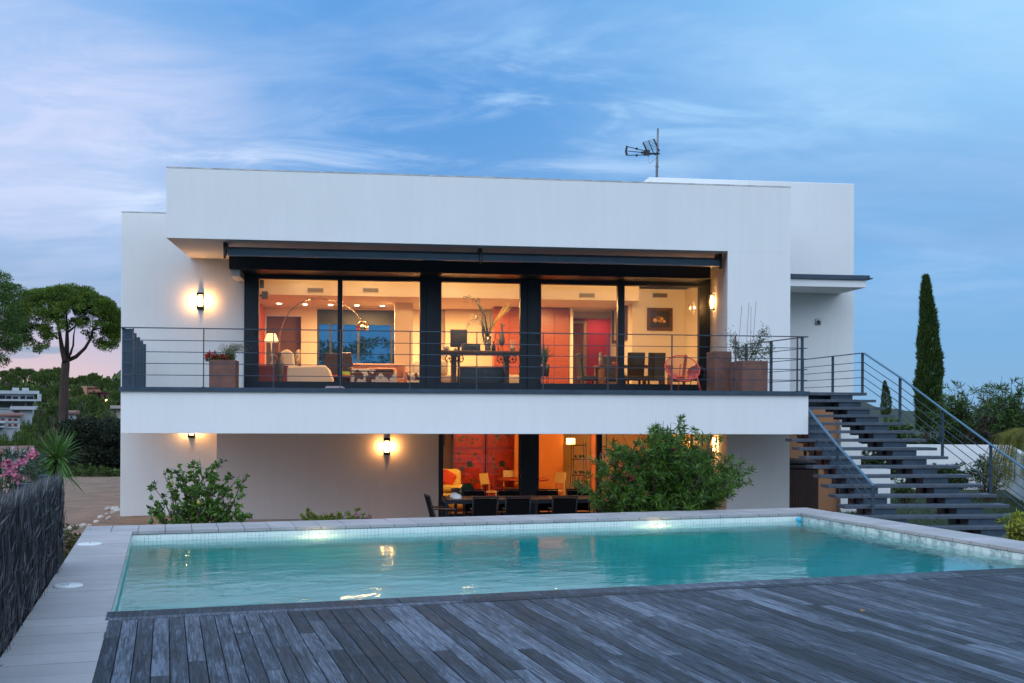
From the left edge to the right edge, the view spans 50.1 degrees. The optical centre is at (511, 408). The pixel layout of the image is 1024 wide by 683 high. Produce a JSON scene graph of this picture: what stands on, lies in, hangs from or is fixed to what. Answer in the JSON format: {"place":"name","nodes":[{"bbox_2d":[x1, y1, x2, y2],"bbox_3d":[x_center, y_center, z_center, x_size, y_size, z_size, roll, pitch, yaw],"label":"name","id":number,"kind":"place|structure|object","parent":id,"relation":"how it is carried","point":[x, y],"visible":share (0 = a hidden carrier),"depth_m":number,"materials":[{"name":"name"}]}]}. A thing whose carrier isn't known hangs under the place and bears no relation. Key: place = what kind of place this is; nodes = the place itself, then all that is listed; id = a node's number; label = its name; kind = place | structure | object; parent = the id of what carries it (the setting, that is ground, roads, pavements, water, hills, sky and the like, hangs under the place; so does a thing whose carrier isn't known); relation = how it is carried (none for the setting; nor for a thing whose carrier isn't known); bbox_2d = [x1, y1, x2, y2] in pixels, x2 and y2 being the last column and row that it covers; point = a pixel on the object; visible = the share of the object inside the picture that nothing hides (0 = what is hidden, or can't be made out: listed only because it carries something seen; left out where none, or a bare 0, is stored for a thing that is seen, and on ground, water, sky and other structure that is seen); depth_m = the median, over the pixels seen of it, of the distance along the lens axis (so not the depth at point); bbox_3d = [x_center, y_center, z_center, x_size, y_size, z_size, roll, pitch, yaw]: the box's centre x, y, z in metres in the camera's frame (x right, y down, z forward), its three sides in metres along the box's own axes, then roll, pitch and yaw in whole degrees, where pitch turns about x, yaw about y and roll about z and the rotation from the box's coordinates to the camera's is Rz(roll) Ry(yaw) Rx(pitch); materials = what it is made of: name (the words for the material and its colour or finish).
{"place":"outdoors","nodes":[
{"label":"outdoors","id":0,"kind":"place"},
{"bbox_2d":[0,475,174,549],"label":"sand yard","id":1,"kind":"structure","parent":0,"point":[94,499],"depth_m":27.31,"materials":[{"name":"beige sand"}]},
{"bbox_2d":[66,463,112,476],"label":"shrub","id":2,"kind":"object","parent":1,"relation":"on","point":[82,474],"visible":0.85,"depth_m":37.44,"materials":[{"name":"green plant"}]},
{"bbox_2d":[63,506,119,535],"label":"edging stones","id":3,"kind":"object","parent":1,"relation":"on","point":[113,508],"visible":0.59,"depth_m":23.43,"materials":[{"name":"white stone"}]},
{"bbox_2d":[186,517,383,522],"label":"terrace","id":4,"kind":"structure","parent":0,"point":[259,520],"depth_m":23.67,"materials":[{"name":"stone"}]},
{"bbox_2d":[146,459,253,524],"bbox_3d":[-4.740,1.603,16.595,1.650,1.713,1.148,0,0,-9],"label":"lemon tree","id":5,"kind":"object","parent":4,"relation":"on","point":[194,514],"visible":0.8,"depth_m":16.50,"materials":[{"name":"green plant"}]},
{"bbox_2d":[300,507,364,520],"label":"succulent clump","id":6,"kind":"object","parent":4,"relation":"on","point":[338,516],"visible":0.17,"depth_m":16.87,"materials":[{"name":"green plant"}]},
{"bbox_2d":[424,494,456,516],"bbox_3d":[-1.328,2.009,20.343,0.544,0.838,0.482,0,0,-16],"label":"garden chair","id":7,"kind":"object","parent":4,"relation":"on","point":[431,507],"visible":0.56,"depth_m":20.22,"materials":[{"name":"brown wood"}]},
{"bbox_2d":[462,489,485,516],"bbox_3d":[-0.717,2.012,21.451,0.482,0.838,0.544,0,0,-7],"label":"garden chair","id":8,"kind":"object","parent":4,"relation":"on","point":[473,492],"visible":0.29,"depth_m":21.67,"materials":[{"name":"black fabric"}]},
{"bbox_2d":[470,497,498,515],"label":"garden chair","id":9,"kind":"object","parent":4,"relation":"on","point":[484,507],"visible":0.56,"depth_m":19.93,"materials":[{"name":"black fabric"}]},
{"bbox_2d":[497,489,520,515],"bbox_3d":[-0.037,2.015,21.539,0.482,0.838,0.544,0,0,-7],"label":"garden chair","id":10,"kind":"object","parent":4,"relation":"on","point":[507,493],"visible":0.24,"depth_m":21.76,"materials":[{"name":"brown wood"}]},
{"bbox_2d":[502,496,530,514],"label":"garden chair","id":11,"kind":"object","parent":4,"relation":"on","point":[517,505],"visible":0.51,"depth_m":20.00,"materials":[{"name":"black"}]},
{"bbox_2d":[442,495,601,516],"bbox_3d":[0.391,2.064,20.925,3.400,0.742,0.960,0,0,-7],"label":"garden table","id":12,"kind":"object","parent":4,"relation":"on","point":[448,500],"visible":0.43,"depth_m":20.56,"materials":[{"name":"brown metal"}]},
{"bbox_2d":[535,489,557,514],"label":"garden chair","id":13,"kind":"object","parent":4,"relation":"on","point":[543,506],"visible":0.25,"depth_m":21.82,"materials":[{"name":"black"}]},
{"bbox_2d":[548,496,577,513],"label":"garden chair","id":14,"kind":"object","parent":4,"relation":"on","point":[564,505],"visible":0.54,"depth_m":20.11,"materials":[{"name":"black wicker"}]},
{"bbox_2d":[566,489,593,512],"bbox_3d":[1.352,2.022,21.719,0.482,0.838,0.544,0,0,-7],"label":"garden chair","id":15,"kind":"object","parent":4,"relation":"on","point":[583,507],"visible":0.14,"depth_m":21.90,"materials":[{"name":"black"}]},
{"bbox_2d":[570,413,756,512],"bbox_3d":[2.483,1.276,18.203,3.138,2.436,1.983,0,0,0],"label":"oleander","id":16,"kind":"object","parent":4,"relation":"on","point":[647,484],"visible":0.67,"depth_m":17.79,"materials":[{"name":"green plant"}]},
{"bbox_2d":[789,458,818,508],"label":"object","id":17,"kind":"object","parent":4,"relation":"on","point":[803,487],"visible":0.43,"depth_m":23.08,"materials":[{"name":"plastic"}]},
{"bbox_2d":[441,360,450,382],"bbox_3d":[-1.692,-0.790,27.006,0.750,0.850,0.800,0,0,-7],"label":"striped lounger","id":18,"kind":"object","parent":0,"point":[444,371],"visible":0.23,"depth_m":27.10,"materials":[{"name":"white fabric"}]},
{"bbox_2d":[0,0,1023,410],"label":"sky","id":19,"kind":"structure","parent":0,"point":[916,105],"materials":[{"name":"blue"}]},
{"bbox_2d":[3,370,1023,510],"bbox_3d":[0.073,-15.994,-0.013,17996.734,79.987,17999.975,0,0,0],"label":"terrain","id":20,"kind":"structure","parent":0,"point":[909,414],"depth_m":1185.12,"materials":[{"name":"green plant"}]},
{"bbox_2d":[0,413,22,440],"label":"white house","id":21,"kind":"structure","parent":20,"relation":"on","point":[9,423],"depth_m":104.17,"materials":[{"name":"white paint"}]},
{"bbox_2d":[0,269,32,368],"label":"umbrella pine","id":22,"kind":"object","parent":20,"relation":"on","point":[10,339],"visible":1,"depth_m":40.98,"materials":[{"name":"green plant"}]},
{"bbox_2d":[0,446,33,474],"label":"house","id":23,"kind":"structure","parent":20,"relation":"on","point":[15,449],"depth_m":70.11,"materials":[{"name":"grey paint"}]},
{"bbox_2d":[0,388,40,412],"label":"modern villa","id":24,"kind":"object","parent":20,"relation":"on","point":[17,397],"visible":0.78,"depth_m":119.87,"materials":[{"name":"white"}]},
{"bbox_2d":[14,429,31,445],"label":"round tree","id":25,"kind":"object","parent":20,"relation":"on","point":[21,441],"visible":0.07,"depth_m":89.80,"materials":[{"name":"green plant"}]},
{"bbox_2d":[10,406,37,424],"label":"terrace house","id":26,"kind":"structure","parent":20,"relation":"on","point":[27,411],"depth_m":111.97,"materials":[{"name":"white"}]},
{"bbox_2d":[0,444,48,496],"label":"pink oleander","id":27,"kind":"object","parent":20,"relation":"on","point":[14,471],"visible":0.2,"depth_m":11.42,"materials":[{"name":"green plant"}]},
{"bbox_2d":[0,465,69,665],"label":"brushwood fence","id":28,"kind":"object","parent":20,"relation":"on","point":[32,520],"visible":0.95,"depth_m":8.40,"materials":[{"name":"grey wood"}]},
{"bbox_2d":[28,371,48,406],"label":"umbrella pine","id":29,"kind":"object","parent":20,"relation":"on","point":[36,376],"visible":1,"depth_m":171.51,"materials":[{"name":"green plant"}]},
{"bbox_2d":[34,386,53,409],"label":"umbrella pine","id":30,"kind":"object","parent":20,"relation":"on","point":[45,393],"visible":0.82,"depth_m":139.56,"materials":[{"name":"green plant"}]},
{"bbox_2d":[42,397,57,440],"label":"round tree","id":31,"kind":"object","parent":20,"relation":"on","point":[50,410],"visible":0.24,"depth_m":129.65,"materials":[{"name":"green plant"}]},
{"bbox_2d":[26,426,90,552],"bbox_3d":[-6.023,1.323,14.397,0.850,2.244,0.866,0,0,31],"label":"yucca","id":32,"kind":"object","parent":20,"relation":"on","point":[60,446],"visible":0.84,"depth_m":14.34,"materials":[{"name":"green plant"}]},
{"bbox_2d":[0,373,120,476],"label":"undergrowth","id":33,"kind":"object","parent":20,"relation":"on","point":[114,377],"visible":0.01,"depth_m":210.33,"materials":[{"name":"green plant"}]},
{"bbox_2d":[2,282,120,476],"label":"umbrella pine","id":34,"kind":"object","parent":20,"relation":"on","point":[77,300],"visible":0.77,"depth_m":59.36,"materials":[{"name":"green plant"}]},
{"bbox_2d":[61,522,90,562],"bbox_3d":[-5.735,1.959,14.260,0.651,0.979,0.698,0,0,-35],"label":"cotoneaster","id":35,"kind":"object","parent":20,"relation":"on","point":[69,543],"visible":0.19,"depth_m":14.09,"materials":[{"name":"green plant"}]},
{"bbox_2d":[57,415,120,474],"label":"dark tree","id":36,"kind":"object","parent":20,"relation":"on","point":[93,434],"visible":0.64,"depth_m":41.89,"materials":[{"name":"green plant"}]},
{"bbox_2d":[75,393,104,416],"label":"umbrella pine","id":37,"kind":"object","parent":20,"relation":"on","point":[93,402],"visible":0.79,"depth_m":117.44,"materials":[{"name":"green plant"}]},
{"bbox_2d":[79,386,109,398],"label":"orange villa","id":38,"kind":"object","parent":20,"relation":"on","point":[90,390],"visible":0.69,"depth_m":164.94,"materials":[{"name":"red ceramic"}]},
{"bbox_2d":[95,377,113,403],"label":"umbrella pine","id":39,"kind":"object","parent":20,"relation":"on","point":[107,383],"visible":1,"depth_m":159.70,"materials":[{"name":"green plant"}]},
{"bbox_2d":[319,335,378,363],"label":"garden tree","id":40,"kind":"object","parent":20,"relation":"on","point":[365,345],"visible":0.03,"depth_m":44.07,"materials":[{"name":"green plant"}]},
{"bbox_2d":[319,335,393,364],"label":"garden tree","id":41,"kind":"object","parent":20,"relation":"on","point":[386,343],"visible":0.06,"depth_m":41.12,"materials":[{"name":"green plant"}]},
{"bbox_2d":[118,166,889,519],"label":"house","id":42,"kind":"structure","parent":20,"relation":"on","point":[292,450],"depth_m":23.95,"materials":[{"name":"paint"}]},
{"bbox_2d":[209,360,238,386],"bbox_3d":[-6.024,-0.692,22.915,0.536,0.638,0.600,0,0,-7],"label":"planter","id":43,"kind":"object","parent":42,"relation":"on","point":[221,367],"visible":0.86,"depth_m":22.62,"materials":[{"name":"ceramic"}]},
{"bbox_2d":[204,343,252,361],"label":"red flowers","id":44,"kind":"object","parent":43,"relation":"in","point":[223,356],"visible":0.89,"depth_m":22.83,"materials":[{"name":"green plant"}]},
{"bbox_2d":[259,365,288,380],"bbox_3d":[-5.569,-0.693,25.495,0.720,0.620,0.400,0,0,-7],"label":"sideboard","id":45,"kind":"object","parent":42,"relation":"on","point":[266,371],"visible":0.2,"depth_m":25.31,"materials":[{"name":"brown paint"}]},
{"bbox_2d":[274,351,283,380],"bbox_3d":[-5.368,-0.857,25.229,0.231,0.950,0.200,0,0,29],"label":"standing sculpture","id":46,"kind":"object","parent":42,"relation":"on","point":[279,371],"visible":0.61,"depth_m":25.17,"materials":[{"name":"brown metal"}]},
{"bbox_2d":[281,349,333,381],"bbox_3d":[-4.833,-0.883,25.893,1.210,1.007,0.920,0,0,-7],"label":"armchair","id":47,"kind":"object","parent":42,"relation":"on","point":[318,370],"visible":0.68,"depth_m":25.46,"materials":[{"name":"white fabric"}]},
{"bbox_2d":[278,298,368,351],"bbox_3d":[-4.686,-1.545,26.819,2.335,2.333,0.340,0,0,-7],"label":"arc lamp","id":48,"kind":"object","parent":42,"relation":"on","point":[362,325],"visible":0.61,"depth_m":26.81,"materials":[{"name":"silver metal"}]},
{"bbox_2d":[323,353,353,381],"bbox_3d":[-4.524,-0.947,27.647,1.040,0.979,0.800,0,0,-7],"label":"armchair","id":49,"kind":"object","parent":42,"relation":"on","point":[330,361],"visible":0.22,"depth_m":27.85,"materials":[{"name":"brown fabric"}]},
{"bbox_2d":[317,309,394,365],"bbox_3d":[-4.472,-1.603,31.385,2.201,2.451,0.100,0,0,-7],"label":"rear window","id":50,"kind":"structure","parent":42,"relation":"in","point":[325,317],"depth_m":31.34,"materials":[{"name":"grey"}]},
{"bbox_2d":[351,369,396,381],"bbox_3d":[-3.244,-0.672,25.696,1.070,0.520,0.600,0,0,-7],"label":"cowhide ottoman","id":51,"kind":"object","parent":42,"relation":"on","point":[390,375],"visible":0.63,"depth_m":25.41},
{"bbox_2d":[353,363,410,381],"bbox_3d":[-3.518,-0.833,28.610,1.760,0.720,0.850,0,0,-7],"label":"sofa","id":52,"kind":"object","parent":42,"relation":"on","point":[402,372],"visible":0.2,"depth_m":28.84,"materials":[{"name":"brown wood"}]},
{"bbox_2d":[407,361,418,381],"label":"lounge chair","id":53,"kind":"object","parent":42,"relation":"on","point":[414,374],"visible":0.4,"depth_m":26.13,"materials":[{"name":"beige fabric"}]},
{"bbox_2d":[443,469,462,507],"bbox_3d":[-1.643,1.911,26.328,1.520,0.900,0.880,0,0,-7],"label":"armchair","id":54,"kind":"object","parent":42,"relation":"on","point":[455,484],"visible":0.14,"depth_m":26.01,"materials":[{"name":"orange"}]},
{"bbox_2d":[443,469,456,484],"bbox_3d":[-1.553,1.670,26.414,0.360,0.340,0.120,29,-15,-6],"label":"red cushion","id":55,"kind":"object","parent":54,"relation":"on","point":[449,477],"visible":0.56,"depth_m":26.36,"materials":[{"name":"red fabric"}]},
{"bbox_2d":[450,329,466,382],"bbox_3d":[-1.289,-1.140,26.453,0.336,1.555,0.336,0,0,38],"label":"monitor","id":56,"kind":"object","parent":42,"relation":"on","point":[458,339],"visible":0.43,"depth_m":26.43,"materials":[{"name":"grey plastic"}]},
{"bbox_2d":[121,327,807,390],"bbox_3d":[-1.343,-0.867,22.165,13.111,1.023,5.460,0,0,-7],"label":"balcony railing","id":57,"kind":"object","parent":42,"relation":"on","point":[134,351],"visible":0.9,"depth_m":19.62,"materials":[{"name":"metal"}]},
{"bbox_2d":[452,434,484,488],"bbox_3d":[-1.138,1.269,28.582,0.816,2.348,0.620,0,0,-7],"label":"lacquer wardrobe","id":58,"kind":"object","parent":42,"relation":"on","point":[468,456],"visible":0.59,"depth_m":28.30,"materials":[{"name":"red"}]},
{"bbox_2d":[223,242,722,268],"bbox_3d":[-0.673,-3.139,22.609,10.289,0.321,0.380,0,0,-7],"label":"awning","id":59,"kind":"object","parent":42,"relation":"attached to","point":[479,256],"visible":1,"depth_m":22.44,"materials":[{"name":"paint"}]},
{"bbox_2d":[244,274,710,390],"bbox_3d":[-0.654,-1.706,25.033,10.675,2.715,0.220,0,0,-7],"label":"upper window","id":60,"kind":"structure","parent":42,"relation":"in","point":[430,288],"depth_m":24.93,"materials":[{"name":"metal"}]},
{"bbox_2d":[441,350,518,382],"bbox_3d":[-0.820,-0.861,25.859,2.044,1.000,0.600,0,0,-7],"label":"console table","id":61,"kind":"object","parent":42,"relation":"on","point":[454,354],"visible":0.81,"depth_m":25.61,"materials":[{"name":"black wood"}]},
{"bbox_2d":[485,336,490,350],"bbox_3d":[-0.568,-1.542,25.891,0.160,0.360,0.158,0,0,-7],"label":"pebble vase","id":62,"kind":"object","parent":61,"relation":"on","point":[488,341],"visible":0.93,"depth_m":25.85,"materials":[{"name":"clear glass"}]},
{"bbox_2d":[463,296,512,343],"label":"dried branches","id":63,"kind":"object","parent":62,"relation":"in","point":[482,323],"visible":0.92,"depth_m":25.87,"materials":[{"name":"grey plant"}]},
{"bbox_2d":[458,367,502,382],"bbox_3d":[-0.728,-0.690,26.168,1.100,0.600,0.450,0,0,-7],"label":"bench chest","id":64,"kind":"object","parent":42,"relation":"on","point":[482,371],"visible":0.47,"depth_m":25.96,"materials":[{"name":"grey paint"}]},
{"bbox_2d":[485,434,513,495],"bbox_3d":[-0.295,1.273,28.691,0.829,2.348,0.620,0,0,-7],"label":"lacquer wardrobe","id":65,"kind":"object","parent":42,"relation":"on","point":[499,453],"visible":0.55,"depth_m":28.39,"materials":[{"name":"red"}]},
{"bbox_2d":[541,472,565,494],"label":"folding chair","id":66,"kind":"object","parent":42,"relation":"on","point":[560,477],"visible":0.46,"depth_m":27.02,"materials":[{"name":"brown wood"}]},
{"bbox_2d":[438,434,708,516],"bbox_3d":[1.445,1.227,24.870,6.231,2.440,0.205,0,0,-7],"label":"lower window","id":67,"kind":"structure","parent":42,"relation":"in","point":[598,436],"depth_m":24.73,"materials":[{"name":"metal"}]},
{"bbox_2d":[569,441,586,490],"bbox_3d":[1.669,1.635,27.444,0.531,1.645,0.382,0,0,-7],"label":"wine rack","id":68,"kind":"object","parent":42,"relation":"on","point":[582,471],"visible":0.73,"depth_m":27.32,"materials":[{"name":"black metal"}]},
{"bbox_2d":[573,321,586,383],"bbox_3d":[2.074,-1.536,33.952,0.455,2.376,0.090,0,0,-7],"label":"inner door","id":69,"kind":"structure","parent":42,"relation":"in","point":[578,326],"depth_m":33.92,"materials":[{"name":"red wood"}]},
{"bbox_2d":[575,353,597,383],"bbox_3d":[1.878,-0.868,27.467,0.488,1.040,0.440,0,0,-13],"label":"dining chair","id":70,"kind":"object","parent":42,"relation":"on","point":[579,363],"visible":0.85,"depth_m":27.30,"materials":[{"name":"black wood"}]},
{"bbox_2d":[602,357,615,383],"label":"dining chair","id":71,"kind":"object","parent":42,"relation":"on","point":[612,372],"visible":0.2,"depth_m":28.80,"materials":[{"name":"black wood"}]},
{"bbox_2d":[612,305,627,343],"bbox_3d":[3.019,-2.470,30.724,0.068,1.176,1.649,0,0,-7],"label":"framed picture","id":72,"kind":"object","parent":42,"relation":"attached to","point":[614,324],"visible":0.42,"depth_m":31.21,"materials":[{"name":"brown wood"}]},
{"bbox_2d":[594,364,670,383],"bbox_3d":[3.072,-0.723,27.826,1.870,0.760,0.840,0,0,-7],"label":"dining table","id":73,"kind":"object","parent":42,"relation":"on","point":[602,372],"visible":0.38,"depth_m":27.44,"materials":[{"name":"brown wood"}]},
{"bbox_2d":[624,352,644,383],"bbox_3d":[3.015,-0.863,27.038,0.440,1.040,0.488,0,0,-7],"label":"dining chair","id":74,"kind":"object","parent":42,"relation":"on","point":[635,365],"visible":0.77,"depth_m":26.83,"materials":[{"name":"black"}]},
{"bbox_2d":[625,128,659,176],"bbox_3d":[3.173,-6.201,26.625,0.864,1.262,0.204,0,0,-7],"label":"antenna","id":75,"kind":"object","parent":42,"relation":"on","point":[645,152],"visible":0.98,"depth_m":26.64,"materials":[{"name":"silver metal"}]},
{"bbox_2d":[644,353,665,383],"bbox_3d":[3.530,-0.861,27.104,0.440,1.040,0.488,0,0,-7],"label":"dining chair","id":76,"kind":"object","parent":42,"relation":"on","point":[656,374],"visible":0.78,"depth_m":26.89,"materials":[{"name":"black wood"}]},
{"bbox_2d":[647,308,672,330],"bbox_3d":[3.986,-2.418,29.520,0.705,0.611,0.048,0,0,-7],"label":"framed picture","id":77,"kind":"object","parent":42,"relation":"attached to","point":[659,319],"visible":1,"depth_m":29.52,"materials":[{"name":"brown"}]},
{"bbox_2d":[664,355,701,390],"bbox_3d":[3.345,-0.698,21.549,0.716,0.742,0.542,0,0,-7],"label":"string chair","id":78,"kind":"object","parent":42,"relation":"on","point":[676,375],"visible":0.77,"depth_m":21.58,"materials":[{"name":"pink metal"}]},
{"bbox_2d":[707,351,731,390],"bbox_3d":[4.174,-0.737,22.095,0.348,0.823,0.550,0,0,-7],"label":"planter","id":79,"kind":"object","parent":42,"relation":"on","point":[721,359],"visible":0.94,"depth_m":21.83,"materials":[{"name":"ceramic"}]},
{"bbox_2d":[730,361,767,390],"bbox_3d":[4.633,-0.625,21.448,0.511,0.603,0.750,0,0,-7],"label":"planter","id":80,"kind":"object","parent":42,"relation":"on","point":[756,380],"visible":0.9,"depth_m":21.09,"materials":[{"name":"ceramic"}]},
{"bbox_2d":[722,325,776,360],"bbox_3d":[4.656,-1.308,21.453,1.051,0.872,0.499,0,0,-7],"label":"olive bush","id":81,"kind":"object","parent":80,"relation":"on","point":[759,341],"visible":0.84,"depth_m":21.44,"materials":[{"name":"green plant"}]},
{"bbox_2d":[0,508,1023,682],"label":"swimming pool","id":82,"kind":"structure","parent":20,"relation":"on","point":[58,637],"depth_m":13.75,"materials":[{"name":"stone"}]},
{"bbox_2d":[130,620,208,682],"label":"deck base","id":83,"kind":"object","parent":82,"relation":"on","point":[169,655],"depth_m":7.14,"materials":[{"name":"black wood"}]},
{"bbox_2d":[92,567,1023,682],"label":"deck","id":84,"kind":"structure","parent":83,"relation":"on","point":[964,626],"depth_m":7.71,"materials":[{"name":"grey wood"}]},
{"bbox_2d":[113,521,1023,611],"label":"pool water","id":85,"kind":"structure","parent":82,"relation":"in","point":[184,573],"depth_m":12.37,"materials":[{"name":"teal liquid"}]},
{"bbox_2d":[880,380,891,421],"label":"cypress","id":86,"kind":"object","parent":20,"relation":"on","point":[885,388],"visible":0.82,"depth_m":69.85,"materials":[{"name":"green plant"}]},
{"bbox_2d":[882,414,922,443],"bbox_3d":[13.377,1.347,38.065,1.840,2.382,1.337,0,0,0],"label":"shrub","id":87,"kind":"object","parent":20,"relation":"on","point":[901,427],"visible":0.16,"depth_m":37.86,"materials":[{"name":"green plant"}]},
{"bbox_2d":[906,425,948,444],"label":"shrub","id":88,"kind":"object","parent":20,"relation":"on","point":[931,441],"visible":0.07,"depth_m":34.48,"materials":[{"name":"green plant"}]},
{"bbox_2d":[911,273,945,442],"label":"cypress","id":89,"kind":"object","parent":20,"relation":"on","point":[929,371],"visible":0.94,"depth_m":41.74,"materials":[{"name":"green plant"}]},
{"bbox_2d":[920,380,982,444],"bbox_3d":[14.143,0.794,34.974,2.068,3.496,1.435,0,0,0],"label":"oleander","id":90,"kind":"object","parent":20,"relation":"on","point":[958,410],"visible":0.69,"depth_m":34.85,"materials":[{"name":"green plant"}]},
{"bbox_2d":[968,376,1023,450],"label":"oleander","id":91,"kind":"object","parent":20,"relation":"on","point":[1008,412],"visible":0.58,"depth_m":33.84,"materials":[{"name":"green plant"}]},
{"bbox_2d":[998,508,1023,540],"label":"variegated shrub","id":92,"kind":"object","parent":20,"relation":"on","point":[1014,528],"visible":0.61,"depth_m":15.17,"materials":[{"name":"green plant"}]},
{"bbox_2d":[541,343,554,382],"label":"potted grass","id":93,"kind":"object","parent":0,"point":[546,365],"depth_m":26.04,"materials":[{"name":"green plant"}]},
{"bbox_2d":[832,489,1023,530],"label":"lawn","id":94,"kind":"structure","parent":0,"point":[1001,494],"depth_m":26.67,"materials":[{"name":"green plant"}]},
{"bbox_2d":[861,450,896,480],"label":"shrub","id":95,"kind":"object","parent":94,"relation":"on","point":[872,462],"visible":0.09,"depth_m":30.88,"materials":[{"name":"green plant"}]},
{"bbox_2d":[890,478,915,503],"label":"shrub","id":96,"kind":"object","parent":94,"relation":"on","point":[903,490],"visible":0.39,"depth_m":27.94,"materials":[{"name":"green plant"}]},
{"bbox_2d":[861,444,1023,501],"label":"garden wall","id":97,"kind":"structure","parent":94,"relation":"on","point":[952,459],"depth_m":33.00,"materials":[{"name":"white paint"}]},
{"bbox_2d":[932,461,973,490],"bbox_3d":[11.956,1.968,29.988,1.473,1.134,1.156,0,0,26],"label":"shrub","id":98,"kind":"object","parent":94,"relation":"on","point":[949,471],"visible":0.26,"depth_m":29.80,"materials":[{"name":"green plant"}]},
{"bbox_2d":[959,414,1005,444],"bbox_3d":[14.452,1.339,33.539,1.938,2.408,1.163,0,0,0],"label":"shrub","id":99,"kind":"object","parent":94,"relation":"on","point":[983,433],"visible":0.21,"depth_m":33.45,"materials":[{"name":"green plant"}]},
{"bbox_2d":[958,451,1015,501],"bbox_3d":[12.369,1.792,28.445,1.451,1.486,1.154,0,0,0],"label":"shrub","id":100,"kind":"object","parent":94,"relation":"on","point":[977,477],"visible":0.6,"depth_m":28.45,"materials":[{"name":"green plant"}]},
{"bbox_2d":[979,428,1023,495],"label":"frond plant","id":101,"kind":"object","parent":94,"relation":"on","point":[1016,433],"visible":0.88,"depth_m":21.81,"materials":[{"name":"green plant"}]},
{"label":"path","id":102,"kind":"structure","parent":0,"visible":0},
{"bbox_2d":[785,352,1023,537],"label":"staircase","id":103,"kind":"structure","parent":102,"relation":"on","point":[961,512],"depth_m":19.30,"materials":[{"name":"metal"}]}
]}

